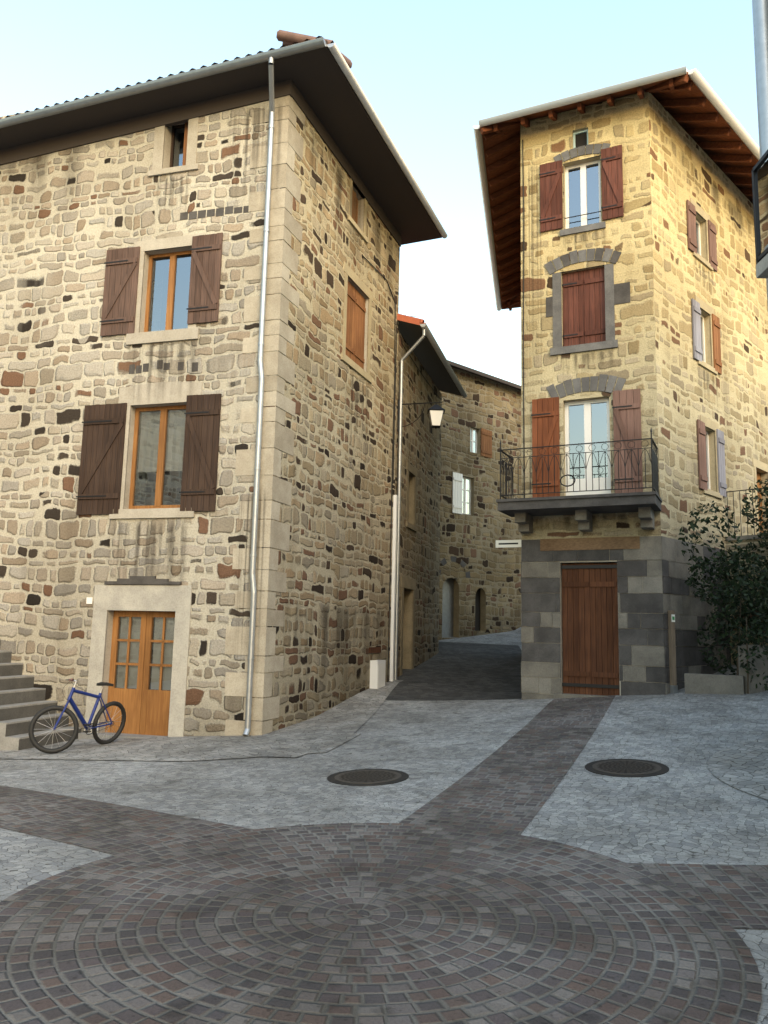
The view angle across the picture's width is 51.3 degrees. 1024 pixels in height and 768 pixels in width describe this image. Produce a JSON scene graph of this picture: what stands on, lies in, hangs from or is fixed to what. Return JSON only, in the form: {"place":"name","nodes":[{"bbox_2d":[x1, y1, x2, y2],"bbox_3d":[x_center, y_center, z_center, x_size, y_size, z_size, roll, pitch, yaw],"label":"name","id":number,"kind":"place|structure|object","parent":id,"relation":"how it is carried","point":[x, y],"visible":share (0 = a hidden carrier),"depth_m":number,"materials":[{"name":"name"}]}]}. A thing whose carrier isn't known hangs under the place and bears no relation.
{"place":"outdoors","nodes":[
{"label":"outdoors","id":0,"kind":"place"},
{"bbox_2d":[0,785,252,854],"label":"paving","id":1,"kind":"structure","parent":0,"point":[111,828],"depth_m":6.84,"materials":[{"name":"grey stone"}]},
{"bbox_2d":[0,0,758,513],"label":"sky","id":2,"kind":"structure","parent":0,"point":[429,70],"materials":[{"name":"blue"}]},
{"bbox_2d":[0,627,767,1023],"bbox_3d":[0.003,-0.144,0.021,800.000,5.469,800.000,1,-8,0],"label":"ground","id":3,"kind":"structure","parent":0,"point":[688,807],"depth_m":8.42,"materials":[{"name":"grey stone"}]},
{"bbox_2d":[0,639,80,749],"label":"stairs","id":4,"kind":"structure","parent":3,"relation":"on","point":[23,701],"depth_m":12.74,"materials":[{"name":"stone"}]},
{"bbox_2d":[0,733,361,760],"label":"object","id":5,"kind":"object","parent":3,"relation":"on","point":[164,748],"visible":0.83,"depth_m":11.35,"materials":[{"name":"grey stone"}]},
{"bbox_2d":[28,679,125,753],"bbox_3d":[-4.316,2.943,11.729,0.543,1.043,1.629,-4,-10,30],"label":"bicycle","id":6,"kind":"object","parent":5,"relation":"on","point":[69,743],"visible":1,"depth_m":11.55,"materials":[{"name":"blue metal"}]},
{"bbox_2d":[0,30,447,738],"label":"building","id":7,"kind":"structure","parent":3,"relation":"on","point":[130,288],"depth_m":14.05,"materials":[{"name":"stone"}]},
{"bbox_2d":[243,57,274,736],"bbox_3d":[-2.010,-2.065,12.854,0.180,11.086,0.706,1,-8,0],"label":"downpipe","id":8,"kind":"object","parent":7,"relation":"attached to","point":[257,468],"visible":1,"depth_m":13.02,"materials":[{"name":"metal"}]},
{"bbox_2d":[369,647,385,688],"bbox_3d":[-0.144,3.337,16.828,0.188,0.970,0.650,-2,-9,20],"label":"meter box","id":9,"kind":"object","parent":7,"relation":"attached to","point":[377,673],"visible":0.76,"depth_m":16.66,"materials":[{"name":"white plastic"}]},
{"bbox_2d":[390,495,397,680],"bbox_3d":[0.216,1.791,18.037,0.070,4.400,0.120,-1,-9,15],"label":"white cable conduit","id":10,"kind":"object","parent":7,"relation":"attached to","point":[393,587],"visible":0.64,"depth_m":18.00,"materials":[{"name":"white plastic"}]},
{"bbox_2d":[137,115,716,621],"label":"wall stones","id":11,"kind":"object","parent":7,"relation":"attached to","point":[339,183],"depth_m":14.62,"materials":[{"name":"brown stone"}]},
{"bbox_2d":[362,140,524,681],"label":"wall cables","id":12,"kind":"object","parent":7,"relation":"attached to","point":[439,397],"depth_m":17.90,"materials":[{"name":"grey metal"}]},
{"bbox_2d":[192,680,403,756],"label":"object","id":13,"kind":"object","parent":3,"relation":"on","point":[350,716],"visible":0.95,"depth_m":12.29,"materials":[{"name":"grey stone"}]},
{"bbox_2d":[327,769,408,785],"bbox_3d":[-0.176,2.927,8.804,0.900,0.076,0.900,1,-8,0],"label":"manhole frame","id":14,"kind":"object","parent":3,"relation":"on","point":[331,778],"visible":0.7,"depth_m":8.62,"materials":[{"name":"black metal"}]},
{"bbox_2d":[334,770,401,783],"bbox_3d":[-0.176,2.923,8.804,0.740,0.068,0.740,1,-8,0],"label":"manhole","id":15,"kind":"object","parent":14,"relation":"in","point":[367,776],"visible":0.83,"depth_m":8.78,"materials":[{"name":"metal"}]},
{"bbox_2d":[0,823,761,1023],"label":"paving circle","id":16,"kind":"object","parent":3,"relation":"on","point":[370,923],"visible":1,"depth_m":4.34,"materials":[{"name":"grey stone"}]},
{"bbox_2d":[395,314,466,676],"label":"stone building","id":17,"kind":"structure","parent":3,"relation":"on","point":[418,608],"depth_m":20.74,"materials":[{"name":"stone"}]},
{"bbox_2d":[394,329,425,679],"bbox_3d":[0.599,-0.230,18.397,0.628,8.220,0.080,-2,-9,22],"label":"drainpipe","id":18,"kind":"object","parent":17,"relation":"attached to","point":[413,347],"visible":0.89,"depth_m":18.51,"materials":[{"name":"metal"}]},
{"bbox_2d":[397,397,444,431],"bbox_3d":[0.863,-2.291,18.609,1.121,0.770,0.427,1,-9,4],"label":"street lamp","id":19,"kind":"object","parent":17,"relation":"attached to","point":[436,412],"visible":1,"depth_m":18.44,"materials":[{"name":"black metal"}]},
{"bbox_2d":[405,313,521,639],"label":"building","id":20,"kind":"structure","parent":3,"relation":"on","point":[480,583],"depth_m":27.63,"materials":[{"name":"stone"}]},
{"bbox_2d":[399,695,615,834],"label":"paving","id":21,"kind":"structure","parent":3,"relation":"on","point":[510,785],"depth_m":8.71,"materials":[{"name":"grey stone"}]},
{"bbox_2d":[585,759,668,776],"bbox_3d":[2.696,2.853,8.895,0.900,0.098,0.900,1,-8,0],"label":"manhole frame","id":22,"kind":"object","parent":3,"relation":"on","point":[663,770],"visible":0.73,"depth_m":8.73,"materials":[{"name":"black metal"}]},
{"bbox_2d":[592,760,661,774],"bbox_3d":[2.696,2.849,8.896,0.740,0.086,0.740,1,-8,0],"label":"manhole","id":23,"kind":"object","parent":22,"relation":"in","point":[628,767],"visible":0.88,"depth_m":8.87,"materials":[{"name":"metal"}]},
{"bbox_2d":[496,91,767,699],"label":"building","id":24,"kind":"structure","parent":3,"relation":"on","point":[650,323],"depth_m":15.19,"materials":[{"name":"stone"}]},
{"bbox_2d":[496,540,520,547],"bbox_3d":[2.359,0.602,15.167,0.500,0.140,0.017,-3,-9,25],"label":"street name sign","id":25,"kind":"object","parent":24,"relation":"attached to","point":[506,543],"visible":1,"depth_m":15.17,"materials":[{"name":"white metal"}]},
{"bbox_2d":[500,428,658,498],"bbox_3d":[3.490,-0.773,14.392,2.680,1.120,0.848,-3,-9,25],"label":"balcony railing","id":26,"kind":"object","parent":24,"relation":"on","point":[654,468],"visible":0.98,"depth_m":14.02,"materials":[{"name":"black metal"}]},
{"bbox_2d":[473,66,759,310],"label":"roof","id":27,"kind":"structure","parent":24,"relation":"on","point":[695,107],"depth_m":16.86,"materials":[{"name":"brown wood"}]},
{"bbox_2d":[668,610,677,693],"bbox_3d":[4.977,2.429,13.809,0.100,1.450,0.102,5,-9,-25],"label":"trail marker post","id":28,"kind":"object","parent":3,"relation":"on","point":[672,652],"visible":0.91,"depth_m":13.79,"materials":[{"name":"brown wood"}]},
{"bbox_2d":[678,479,767,693],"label":"shrubs","id":29,"kind":"object","parent":3,"relation":"on","point":[749,596],"visible":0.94,"depth_m":13.98,"materials":[{"name":"green plant"}]},
{"bbox_2d":[684,535,767,693],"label":"terrace","id":30,"kind":"structure","parent":3,"relation":"on","point":[695,683],"depth_m":13.34,"materials":[{"name":"concrete"}]},
{"bbox_2d":[726,488,767,536],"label":"terrace railing","id":31,"kind":"object","parent":30,"relation":"on","point":[740,507],"visible":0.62,"depth_m":16.06,"materials":[{"name":"black metal"}]},
{"bbox_2d":[708,738,767,799],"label":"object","id":32,"kind":"object","parent":3,"relation":"on","point":[743,766],"visible":1,"depth_m":8.73,"materials":[{"name":"grey stone"}]},
{"bbox_3d":[8.388,-3.330,0.804,9.380,12.500,16.550,1,-8,0],"label":"building at the right edge","id":33,"kind":"object","parent":3,"relation":"on","visible":0},
{"bbox_2d":[751,150,767,277],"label":"hanging sign","id":34,"kind":"object","parent":33,"relation":"attached to","point":[760,191],"visible":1,"depth_m":6.99,"materials":[{"name":"black metal"}]},
{"bbox_2d":[752,0,767,305],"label":"pole","id":35,"kind":"object","parent":33,"relation":"attached to","point":[760,17],"visible":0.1,"depth_m":7.46,"materials":[{"name":"metal"}]},
{"bbox_2d":[385,642,521,699],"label":"alley paving","id":36,"kind":"structure","parent":0,"point":[461,671],"depth_m":18.89,"materials":[{"name":"grey stone"}]},
{"bbox_2d":[628,863,767,928],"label":"paving","id":37,"kind":"structure","parent":0,"point":[734,896],"depth_m":5.25,"materials":[{"name":"grey stone"}]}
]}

